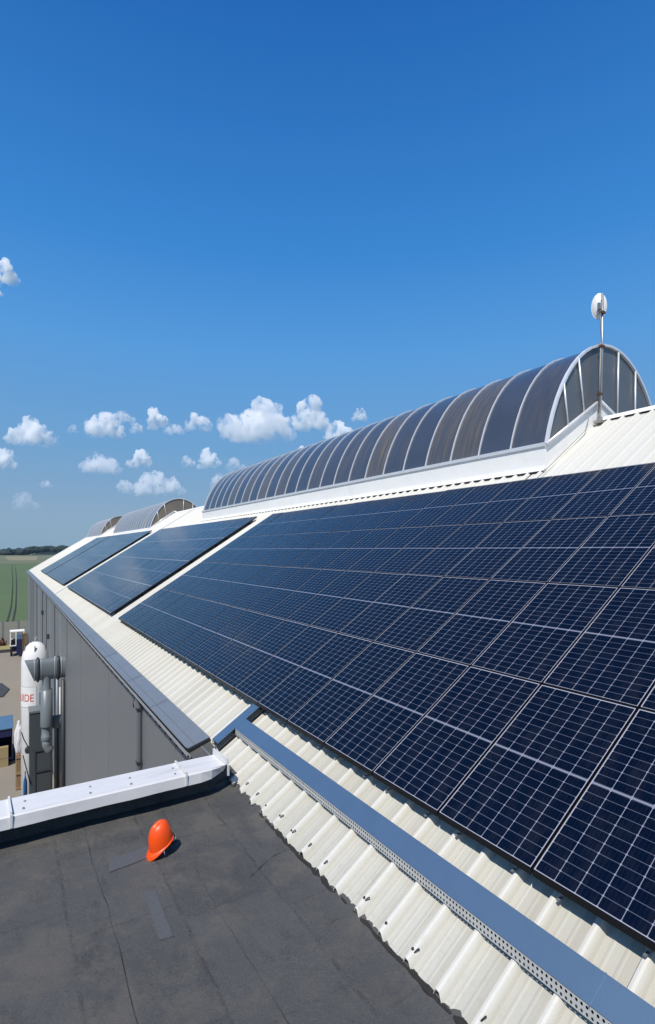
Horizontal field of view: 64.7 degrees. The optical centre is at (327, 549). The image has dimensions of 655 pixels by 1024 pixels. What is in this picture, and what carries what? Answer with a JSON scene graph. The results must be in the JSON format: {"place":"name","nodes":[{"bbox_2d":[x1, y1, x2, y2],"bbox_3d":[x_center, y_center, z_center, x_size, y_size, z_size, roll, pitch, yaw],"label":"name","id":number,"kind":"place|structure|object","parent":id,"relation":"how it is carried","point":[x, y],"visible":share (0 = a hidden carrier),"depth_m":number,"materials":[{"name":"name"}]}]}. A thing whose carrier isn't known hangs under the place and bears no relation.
{"place":"outdoors","nodes":[
{"label":"outdoors","id":0,"kind":"place"},
{"bbox_2d":[0,619,27,644],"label":"yard fence","id":1,"kind":"object","parent":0,"point":[5,626],"visible":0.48,"depth_m":84.47,"materials":[{"name":"concrete"}]},
{"bbox_2d":[0,564,38,639],"bbox_3d":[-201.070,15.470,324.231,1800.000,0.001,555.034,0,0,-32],"label":"crop field","id":2,"kind":"structure","parent":0,"point":[21,614],"depth_m":192.10,"materials":[{"name":"plant"}]},
{"bbox_2d":[0,554,53,563],"bbox_3d":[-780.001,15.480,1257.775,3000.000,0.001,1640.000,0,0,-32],"label":"meadow field","id":3,"kind":"structure","parent":0,"point":[39,560],"depth_m":752.67,"materials":[{"name":"plant"}]},
{"bbox_2d":[0,545,69,554],"bbox_3d":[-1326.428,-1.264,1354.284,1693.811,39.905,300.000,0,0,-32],"label":"distant wood","id":4,"kind":"object","parent":3,"relation":"on","point":[45,550],"visible":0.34,"depth_m":1560.65,"materials":[{"name":"green plant"}]},
{"bbox_2d":[21,705,51,793],"bbox_3d":[-16.502,12.215,29.361,1.520,6.570,1.709,0,0,-32],"label":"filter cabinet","id":5,"kind":"object","parent":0,"point":[40,771],"visible":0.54,"depth_m":28.70,"materials":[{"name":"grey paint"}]},
{"bbox_2d":[0,652,265,800],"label":"yard","id":6,"kind":"structure","parent":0,"point":[10,679],"depth_m":51.62,"materials":[{"name":"concrete"}]},
{"bbox_2d":[0,745,7,767],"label":"cardboard box","id":7,"kind":"object","parent":6,"relation":"on","point":[3,756],"visible":1,"depth_m":36.89,"materials":[{"name":"beige cardboard"}]},
{"bbox_2d":[0,715,12,762],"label":"skip container","id":8,"kind":"object","parent":6,"relation":"on","point":[6,724],"visible":0.81,"depth_m":38.47,"materials":[{"name":"metal"}]},
{"bbox_2d":[10,629,24,655],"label":"yard loader","id":9,"kind":"object","parent":6,"relation":"on","point":[16,645],"visible":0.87,"depth_m":75.06,"materials":[{"name":"paint"}]},
{"bbox_2d":[16,754,20,789],"bbox_3d":[-20.022,14.350,33.709,0.540,2.200,0.800,0,0,-32],"label":"wooden crate","id":10,"kind":"object","parent":6,"relation":"on","point":[18,769],"visible":0.54,"depth_m":33.37,"materials":[{"name":"brown wood"}]},
{"bbox_2d":[14,720,20,753],"bbox_3d":[-20.045,12.150,33.697,0.692,2.159,0.711,0,0,-32],"label":"bulk bag","id":11,"kind":"object","parent":10,"relation":"on","point":[17,739],"visible":0.62,"depth_m":33.42,"materials":[{"name":"fabric"}]},
{"bbox_2d":[21,637,48,794],"bbox_3d":[-17.733,10.390,31.368,1.527,10.220,1.537,0,0,-32],"label":"gas tank","id":12,"kind":"object","parent":6,"relation":"on","point":[31,688],"visible":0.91,"depth_m":30.69,"materials":[{"name":"metal"}]},
{"bbox_2d":[0,742,467,1023],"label":"flat roof annex","id":13,"kind":"object","parent":6,"relation":"on","point":[232,907],"visible":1,"depth_m":4.65,"materials":[{"name":"asphalt"}]},
{"bbox_2d":[146,819,175,861],"bbox_3d":[-1.826,3.167,5.690,0.330,0.393,0.248,0,0,-32],"label":"hard hat","id":14,"kind":"object","parent":13,"relation":"on","point":[161,837],"visible":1,"depth_m":5.60,"materials":[{"name":"orange plastic"}]},
{"bbox_2d":[26,405,654,1023],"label":"industrial hall","id":15,"kind":"structure","parent":6,"relation":"on","point":[126,699],"depth_m":7.05,"materials":[{"name":"metal"}]},
{"bbox_2d":[24,655,64,754],"bbox_3d":[-15.212,8.390,27.835,1.913,5.320,0.815,0,0,-32],"label":"extraction duct","id":16,"kind":"object","parent":15,"relation":"attached to","point":[45,670],"visible":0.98,"depth_m":27.63,"materials":[{"name":"grey metal"}]},
{"bbox_2d":[86,516,122,537],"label":"barrel rooflight","id":17,"kind":"object","parent":15,"relation":"on","point":[97,529],"visible":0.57,"depth_m":71.85,"materials":[{"name":"white paint"}]},
{"bbox_2d":[112,498,196,533],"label":"barrel rooflight","id":18,"kind":"object","parent":15,"relation":"on","point":[145,518],"visible":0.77,"depth_m":48.07,"materials":[{"name":"white paint"}]},
{"bbox_2d":[113,522,250,614],"bbox_3d":[-10.723,0.658,29.887,5.910,3.919,17.700,0,0,-32],"label":"carrier rail","id":19,"kind":"object","parent":15,"relation":"on","point":[192,561],"visible":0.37,"depth_m":22.50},
{"bbox_2d":[92,580,129,604],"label":"solar panel","id":20,"kind":"object","parent":19,"relation":"on","point":[94,602],"visible":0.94,"depth_m":25.07,"materials":[{"name":"blue glass"}]},
{"bbox_2d":[96,581,134,606],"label":"solar panel","id":21,"kind":"object","parent":19,"relation":"on","point":[108,597],"visible":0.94,"depth_m":24.19,"materials":[{"name":"blue glass"}]},
{"bbox_2d":[99,582,139,609],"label":"solar panel","id":22,"kind":"object","parent":19,"relation":"on","point":[116,596],"visible":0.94,"depth_m":23.29,"materials":[{"name":"blue glass"}]},
{"bbox_2d":[103,583,144,611],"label":"solar panel","id":23,"kind":"object","parent":19,"relation":"on","point":[122,597],"visible":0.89,"depth_m":22.40,"materials":[{"name":"blue glass"}]},
{"bbox_2d":[107,585,150,614],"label":"solar panel","id":24,"kind":"object","parent":19,"relation":"on","point":[127,600],"visible":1,"depth_m":21.40,"materials":[{"name":"blue glass"}]},
{"bbox_2d":[136,560,174,582],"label":"solar panel","id":25,"kind":"object","parent":19,"relation":"on","point":[153,572],"visible":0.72,"depth_m":24.14,"materials":[{"name":"blue glass"}]},
{"bbox_2d":[141,560,180,584],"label":"solar panel","id":26,"kind":"object","parent":19,"relation":"on","point":[160,572],"visible":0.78,"depth_m":23.26,"materials":[{"name":"blue glass"}]},
{"bbox_2d":[146,561,188,587],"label":"solar panel","id":27,"kind":"object","parent":19,"relation":"on","point":[166,574],"visible":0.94,"depth_m":22.25,"materials":[{"name":"blue glass"}]},
{"bbox_2d":[177,538,215,560],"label":"solar panel","id":28,"kind":"object","parent":19,"relation":"on","point":[192,551],"visible":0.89,"depth_m":24.09,"materials":[{"name":"blue glass"}]},
{"bbox_2d":[183,538,223,561],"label":"solar panel","id":29,"kind":"object","parent":19,"relation":"on","point":[202,550],"visible":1,"depth_m":23.09,"materials":[{"name":"blue glass"}]},
{"bbox_2d":[209,517,247,538],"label":"solar panel","id":30,"kind":"object","parent":19,"relation":"on","point":[229,527],"visible":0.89,"depth_m":24.92,"materials":[{"name":"blue glass"}]},
{"bbox_2d":[217,516,256,538],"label":"solar panel","id":31,"kind":"object","parent":19,"relation":"on","point":[240,525],"visible":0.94,"depth_m":23.93,"materials":[{"name":"blue glass"}]},
{"bbox_2d":[201,344,651,521],"bbox_3d":[0.796,-2.838,24.142,5.600,5.036,25.105,0,0,-32],"label":"barrel rooflight","id":32,"kind":"object","parent":15,"relation":"on","point":[530,422],"visible":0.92,"depth_m":15.15,"materials":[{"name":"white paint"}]},
{"bbox_2d":[212,703,654,1023],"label":"cable tray","id":33,"kind":"object","parent":15,"relation":"on","point":[590,991],"visible":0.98,"depth_m":4.17,"materials":[{"name":"metal"}]},
{"bbox_2d":[537,293,606,477],"bbox_3d":[5.779,-4.028,12.535,3.247,5.224,0.414,0,0,-32],"label":"dish antenna","id":34,"kind":"object","parent":15,"relation":"attached to","point":[599,306],"visible":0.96,"depth_m":13.14,"materials":[{"name":"metal"}]},
{"bbox_3d":[0.003,0.658,12.592,5.910,3.919,19.400,0,0,-32],"label":"carrier rail","id":35,"kind":"object","parent":15,"relation":"on","visible":0},
{"bbox_2d":[118,589,168,621],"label":"solar panel","id":36,"kind":"object","parent":35,"relation":"attached to","point":[141,605],"visible":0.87,"depth_m":19.20,"materials":[{"name":"blue glass"}]},
{"bbox_2d":[124,591,176,627],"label":"solar panel","id":37,"kind":"object","parent":35,"relation":"attached to","point":[147,608],"visible":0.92,"depth_m":18.31,"materials":[{"name":"blue glass"}]},
{"bbox_2d":[130,593,184,631],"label":"solar panel","id":38,"kind":"object","parent":35,"relation":"attached to","point":[153,612],"visible":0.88,"depth_m":17.41,"materials":[{"name":"blue glass"}]},
{"bbox_2d":[136,595,194,636],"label":"solar panel","id":39,"kind":"object","parent":35,"relation":"attached to","point":[162,615],"visible":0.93,"depth_m":16.52,"materials":[{"name":"blue glass"}]},
{"bbox_2d":[144,597,204,641],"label":"solar panel","id":40,"kind":"object","parent":35,"relation":"attached to","point":[163,624],"visible":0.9,"depth_m":15.63,"materials":[{"name":"blue glass"}]},
{"bbox_2d":[152,600,216,647],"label":"solar panel","id":41,"kind":"object","parent":35,"relation":"attached to","point":[168,632],"visible":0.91,"depth_m":14.74,"materials":[{"name":"blue glass"}]},
{"bbox_2d":[162,562,209,589],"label":"solar panel","id":42,"kind":"object","parent":35,"relation":"attached to","point":[181,578],"visible":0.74,"depth_m":20.05,"materials":[{"name":"blue glass"}]},
{"bbox_2d":[169,562,218,591],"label":"solar panel","id":43,"kind":"object","parent":35,"relation":"attached to","point":[194,576],"visible":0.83,"depth_m":19.16,"materials":[{"name":"blue glass"}]},
{"bbox_2d":[161,603,230,653],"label":"solar panel","id":44,"kind":"object","parent":35,"relation":"attached to","point":[175,640],"visible":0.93,"depth_m":13.84,"materials":[{"name":"blue glass"}]},
{"bbox_2d":[177,563,229,594],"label":"solar panel","id":45,"kind":"object","parent":35,"relation":"attached to","point":[195,583],"visible":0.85,"depth_m":18.27,"materials":[{"name":"blue glass"}]},
{"bbox_2d":[172,606,245,661],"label":"solar panel","id":46,"kind":"object","parent":35,"relation":"attached to","point":[186,647],"visible":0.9,"depth_m":12.95,"materials":[{"name":"blue glass"}]},
{"bbox_2d":[186,564,240,596],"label":"solar panel","id":47,"kind":"object","parent":35,"relation":"attached to","point":[210,581],"visible":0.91,"depth_m":17.37,"materials":[{"name":"blue glass"}]},
{"bbox_2d":[184,610,263,670],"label":"solar panel","id":48,"kind":"object","parent":35,"relation":"attached to","point":[215,643],"visible":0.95,"depth_m":12.05,"materials":[{"name":"blue glass"}]},
{"bbox_2d":[196,564,253,599],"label":"solar panel","id":49,"kind":"object","parent":35,"relation":"attached to","point":[211,590],"visible":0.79,"depth_m":16.48,"materials":[{"name":"blue glass"}]},
{"bbox_2d":[202,536,247,561],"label":"solar panel","id":50,"kind":"object","parent":35,"relation":"attached to","point":[224,549],"visible":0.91,"depth_m":20.88,"materials":[{"name":"blue glass"}]},
{"bbox_2d":[211,536,257,562],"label":"solar panel","id":51,"kind":"object","parent":35,"relation":"attached to","point":[234,549],"visible":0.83,"depth_m":20.01,"materials":[{"name":"blue glass"}]},
{"bbox_2d":[206,565,267,602],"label":"solar panel","id":52,"kind":"object","parent":35,"relation":"attached to","point":[235,584],"visible":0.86,"depth_m":15.58,"materials":[{"name":"blue glass"}]},
{"bbox_2d":[198,615,284,680],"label":"solar panel","id":53,"kind":"object","parent":35,"relation":"attached to","point":[223,657],"visible":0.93,"depth_m":11.16,"materials":[{"name":"blue glass"}]},
{"bbox_2d":[220,535,269,563],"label":"solar panel","id":54,"kind":"object","parent":35,"relation":"attached to","point":[230,559],"visible":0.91,"depth_m":19.11,"materials":[{"name":"blue glass"}]},
{"bbox_2d":[218,566,282,605],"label":"solar panel","id":55,"kind":"object","parent":35,"relation":"attached to","point":[246,588],"visible":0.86,"depth_m":14.69,"materials":[{"name":"blue glass"}]},
{"bbox_2d":[231,534,283,563],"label":"solar panel","id":56,"kind":"object","parent":35,"relation":"attached to","point":[256,549],"visible":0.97,"depth_m":18.20,"materials":[{"name":"blue glass"}]},
{"bbox_2d":[239,512,282,536],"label":"solar panel","id":57,"kind":"object","parent":35,"relation":"attached to","point":[258,526],"visible":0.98,"depth_m":21.72,"materials":[{"name":"blue glass"}]},
{"bbox_2d":[215,620,308,692],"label":"solar panel","id":58,"kind":"object","parent":35,"relation":"attached to","point":[251,660],"visible":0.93,"depth_m":10.26,"materials":[{"name":"blue glass"}]},
{"bbox_2d":[232,567,300,609],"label":"solar panel","id":59,"kind":"object","parent":35,"relation":"attached to","point":[262,590],"visible":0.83,"depth_m":13.80,"materials":[{"name":"blue glass"}]},
{"bbox_2d":[243,534,296,564],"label":"solar panel","id":60,"kind":"object","parent":35,"relation":"attached to","point":[268,549],"visible":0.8,"depth_m":17.32,"materials":[{"name":"blue glass"}]},
{"bbox_2d":[250,511,294,535],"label":"solar panel","id":61,"kind":"object","parent":35,"relation":"attached to","point":[270,524],"visible":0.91,"depth_m":20.84,"materials":[{"name":"blue glass"}]},
{"bbox_2d":[255,533,312,565],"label":"solar panel","id":62,"kind":"object","parent":35,"relation":"attached to","point":[282,550],"visible":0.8,"depth_m":16.42,"materials":[{"name":"blue glass"}]},
{"bbox_2d":[260,509,307,535],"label":"solar panel","id":63,"kind":"object","parent":35,"relation":"attached to","point":[282,523],"visible":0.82,"depth_m":19.95,"materials":[{"name":"blue glass"}]},
{"bbox_2d":[247,568,321,614],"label":"solar panel","id":64,"kind":"object","parent":35,"relation":"attached to","point":[264,605],"visible":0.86,"depth_m":12.90,"materials":[{"name":"blue glass"}]},
{"bbox_2d":[234,625,336,704],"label":"solar panel","id":65,"kind":"object","parent":35,"relation":"attached to","point":[261,682],"visible":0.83,"depth_m":9.36,"materials":[{"name":"blue glass"}]},
{"bbox_2d":[272,507,321,534],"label":"solar panel","id":66,"kind":"object","parent":35,"relation":"attached to","point":[293,523],"visible":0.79,"depth_m":19.06,"materials":[{"name":"blue glass"}]},
{"bbox_2d":[269,532,330,566],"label":"solar panel","id":67,"kind":"object","parent":35,"relation":"attached to","point":[296,551],"visible":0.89,"depth_m":15.52,"materials":[{"name":"blue glass"}]},
{"bbox_2d":[265,569,345,619],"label":"solar panel","id":68,"kind":"object","parent":35,"relation":"attached to","point":[299,597],"visible":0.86,"depth_m":12.00,"materials":[{"name":"blue glass"}]},
{"bbox_2d":[285,505,337,533],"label":"solar panel","id":69,"kind":"object","parent":35,"relation":"attached to","point":[309,520],"visible":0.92,"depth_m":18.15,"materials":[{"name":"blue glass"}]},
{"bbox_2d":[258,633,371,725],"bbox_3d":[-0.204,2.084,8.522,1.577,1.162,1.032,0,0,-32],"label":"solar panel","id":70,"kind":"object","parent":35,"relation":"attached to","point":[296,690],"visible":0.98,"depth_m":8.46,"materials":[{"name":"blue glass"}]},
{"bbox_2d":[285,531,349,567],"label":"solar panel","id":71,"kind":"object","parent":35,"relation":"attached to","point":[302,560],"visible":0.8,"depth_m":14.64,"materials":[{"name":"blue glass"}]},
{"bbox_2d":[300,503,353,532],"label":"solar panel","id":72,"kind":"object","parent":35,"relation":"attached to","point":[319,523],"visible":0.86,"depth_m":17.27,"materials":[{"name":"blue glass"}]},
{"bbox_2d":[286,570,372,624],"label":"solar panel","id":73,"kind":"object","parent":35,"relation":"attached to","point":[324,600],"visible":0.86,"depth_m":11.11,"materials":[{"name":"blue glass"}]},
{"bbox_2d":[303,529,373,568],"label":"solar panel","id":74,"kind":"object","parent":35,"relation":"attached to","point":[334,551],"visible":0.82,"depth_m":13.74,"materials":[{"name":"blue glass"}]},
{"bbox_2d":[316,500,373,531],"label":"solar panel","id":75,"kind":"object","parent":35,"relation":"attached to","point":[343,517],"visible":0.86,"depth_m":16.37,"materials":[{"name":"blue glass"}]},
{"bbox_2d":[287,642,414,747],"bbox_3d":[0.349,2.087,7.631,1.577,1.162,1.032,0,0,-32],"label":"solar panel","id":76,"kind":"object","parent":35,"relation":"attached to","point":[324,714],"visible":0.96,"depth_m":7.57,"materials":[{"name":"blue glass"}]},
{"bbox_2d":[310,572,404,632],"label":"solar panel","id":77,"kind":"object","parent":35,"relation":"attached to","point":[344,611],"visible":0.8,"depth_m":10.22,"materials":[{"name":"blue glass"}]},
{"bbox_2d":[324,528,398,569],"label":"solar panel","id":78,"kind":"object","parent":35,"relation":"attached to","point":[358,550],"visible":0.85,"depth_m":12.85,"materials":[{"name":"blue glass"}]},
{"bbox_2d":[332,498,393,531],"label":"solar panel","id":79,"kind":"object","parent":35,"relation":"attached to","point":[362,515],"visible":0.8,"depth_m":15.47,"materials":[{"name":"blue glass"}]},
{"bbox_2d":[353,494,418,529],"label":"solar panel","id":80,"kind":"object","parent":35,"relation":"attached to","point":[384,513],"visible":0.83,"depth_m":14.58,"materials":[{"name":"blue glass"}]},
{"bbox_2d":[347,526,427,571],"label":"solar panel","id":81,"kind":"object","parent":35,"relation":"attached to","point":[384,551],"visible":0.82,"depth_m":11.95,"materials":[{"name":"blue glass"}]},
{"bbox_2d":[339,574,442,641],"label":"solar panel","id":82,"kind":"object","parent":35,"relation":"attached to","point":[381,614],"visible":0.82,"depth_m":9.31,"materials":[{"name":"blue glass"}]},
{"bbox_2d":[325,652,468,776],"bbox_3d":[0.903,2.085,6.738,1.577,1.162,1.032,0,0,-32],"label":"solar panel","id":83,"kind":"object","parent":35,"relation":"attached to","point":[368,736],"visible":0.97,"depth_m":6.66,"materials":[{"name":"blue glass"}]},
{"bbox_2d":[375,491,444,528],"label":"solar panel","id":84,"kind":"object","parent":35,"relation":"attached to","point":[403,515],"visible":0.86,"depth_m":13.69,"materials":[{"name":"blue glass"}]},
{"bbox_2d":[374,524,461,573],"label":"solar panel","id":85,"kind":"object","parent":35,"relation":"attached to","point":[410,555],"visible":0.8,"depth_m":11.05,"materials":[{"name":"blue glass"}]},
{"bbox_2d":[374,577,488,652],"bbox_3d":[1.700,1.017,8.469,1.577,1.074,1.032,0,0,-32],"label":"solar panel","id":86,"kind":"object","parent":35,"relation":"attached to","point":[425,618],"visible":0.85,"depth_m":8.42,"materials":[{"name":"blue glass"}]},
{"bbox_2d":[400,486,475,527],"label":"solar panel","id":87,"kind":"object","parent":35,"relation":"attached to","point":[428,515],"visible":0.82,"depth_m":12.79,"materials":[{"name":"blue glass"}]},
{"bbox_2d":[406,522,501,576],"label":"solar panel","id":88,"kind":"object","parent":35,"relation":"attached to","point":[450,552],"visible":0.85,"depth_m":10.16,"materials":[{"name":"blue glass"}]},
{"bbox_2d":[373,666,540,816],"bbox_3d":[1.457,2.085,5.845,1.577,1.162,1.032,0,0,-32],"label":"solar panel","id":89,"kind":"object","parent":35,"relation":"attached to","point":[431,760],"visible":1,"depth_m":5.76,"materials":[{"name":"blue glass"}]},
{"bbox_2d":[430,481,511,525],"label":"solar panel","id":90,"kind":"object","parent":35,"relation":"attached to","point":[464,509],"visible":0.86,"depth_m":11.90,"materials":[{"name":"blue glass"}]},
{"bbox_2d":[417,579,545,666],"bbox_3d":[2.255,1.016,7.576,1.577,1.074,1.032,0,0,-32],"label":"solar panel","id":91,"kind":"object","parent":35,"relation":"attached to","point":[477,623],"visible":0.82,"depth_m":7.52,"materials":[{"name":"blue glass"}]},
{"bbox_2d":[444,520,549,579],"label":"solar panel","id":92,"kind":"object","parent":35,"relation":"attached to","point":[494,552],"visible":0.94,"depth_m":9.26,"materials":[{"name":"blue glass"}]},
{"bbox_2d":[464,476,551,523],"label":"solar panel","id":93,"kind":"object","parent":35,"relation":"attached to","point":[505,503],"visible":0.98,"depth_m":10.99,"materials":[{"name":"blue glass"}]},
{"bbox_2d":[438,684,636,874],"bbox_3d":[2.010,2.088,4.954,1.577,1.162,1.032,0,0,-32],"label":"solar panel","id":94,"kind":"object","parent":35,"relation":"attached to","point":[516,795],"visible":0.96,"depth_m":4.86,"materials":[{"name":"blue glass"}]},
{"bbox_2d":[471,583,618,684],"bbox_3d":[2.809,1.016,6.683,1.577,1.074,1.032,0,0,-32],"label":"solar panel","id":95,"kind":"object","parent":35,"relation":"attached to","point":[536,639],"visible":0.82,"depth_m":6.62,"materials":[{"name":"blue glass"}]},
{"bbox_2d":[491,516,607,583],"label":"solar panel","id":96,"kind":"object","parent":35,"relation":"attached to","point":[548,550],"visible":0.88,"depth_m":8.36,"materials":[{"name":"blue glass"}]},
{"bbox_2d":[504,470,599,521],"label":"solar panel","id":97,"kind":"object","parent":35,"relation":"attached to","point":[551,498],"visible":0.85,"depth_m":10.10,"materials":[{"name":"blue glass"}]},
{"bbox_2d":[533,708,654,956],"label":"solar panel","id":98,"kind":"object","parent":35,"relation":"on","point":[597,857],"visible":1,"depth_m":4.01,"materials":[{"name":"blue glass"}]},
{"bbox_2d":[543,587,654,709],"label":"solar panel","id":99,"kind":"object","parent":35,"relation":"attached to","point":[609,655],"visible":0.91,"depth_m":5.73,"materials":[{"name":"blue glass"}]},
{"bbox_2d":[548,513,654,587],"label":"solar panel","id":100,"kind":"object","parent":35,"relation":"attached to","point":[612,551],"visible":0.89,"depth_m":7.46,"materials":[{"name":"blue glass"}]},
{"bbox_2d":[552,462,654,518],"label":"solar panel","id":101,"kind":"object","parent":35,"relation":"attached to","point":[603,492],"visible":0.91,"depth_m":9.20,"materials":[{"name":"blue glass"}]},
{"bbox_2d":[609,467,654,515],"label":"solar panel","id":102,"kind":"object","parent":35,"relation":"attached to","point":[639,498],"visible":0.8,"depth_m":8.40,"materials":[{"name":"blue glass"}]},
{"bbox_2d":[621,545,654,588],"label":"solar panel","id":103,"kind":"object","parent":35,"relation":"attached to","point":[642,575],"visible":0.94,"depth_m":6.67,"materials":[{"name":"blue glass"}]},
{"bbox_2d":[640,684,654,711],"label":"solar panel","id":104,"kind":"object","parent":35,"relation":"attached to","point":[648,703],"visible":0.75,"depth_m":4.92,"materials":[{"name":"blue glass"}]},
{"bbox_2d":[0,0,654,549],"label":"sky","id":105,"kind":"structure","parent":0,"point":[235,235],"materials":[{"name":"blue"}]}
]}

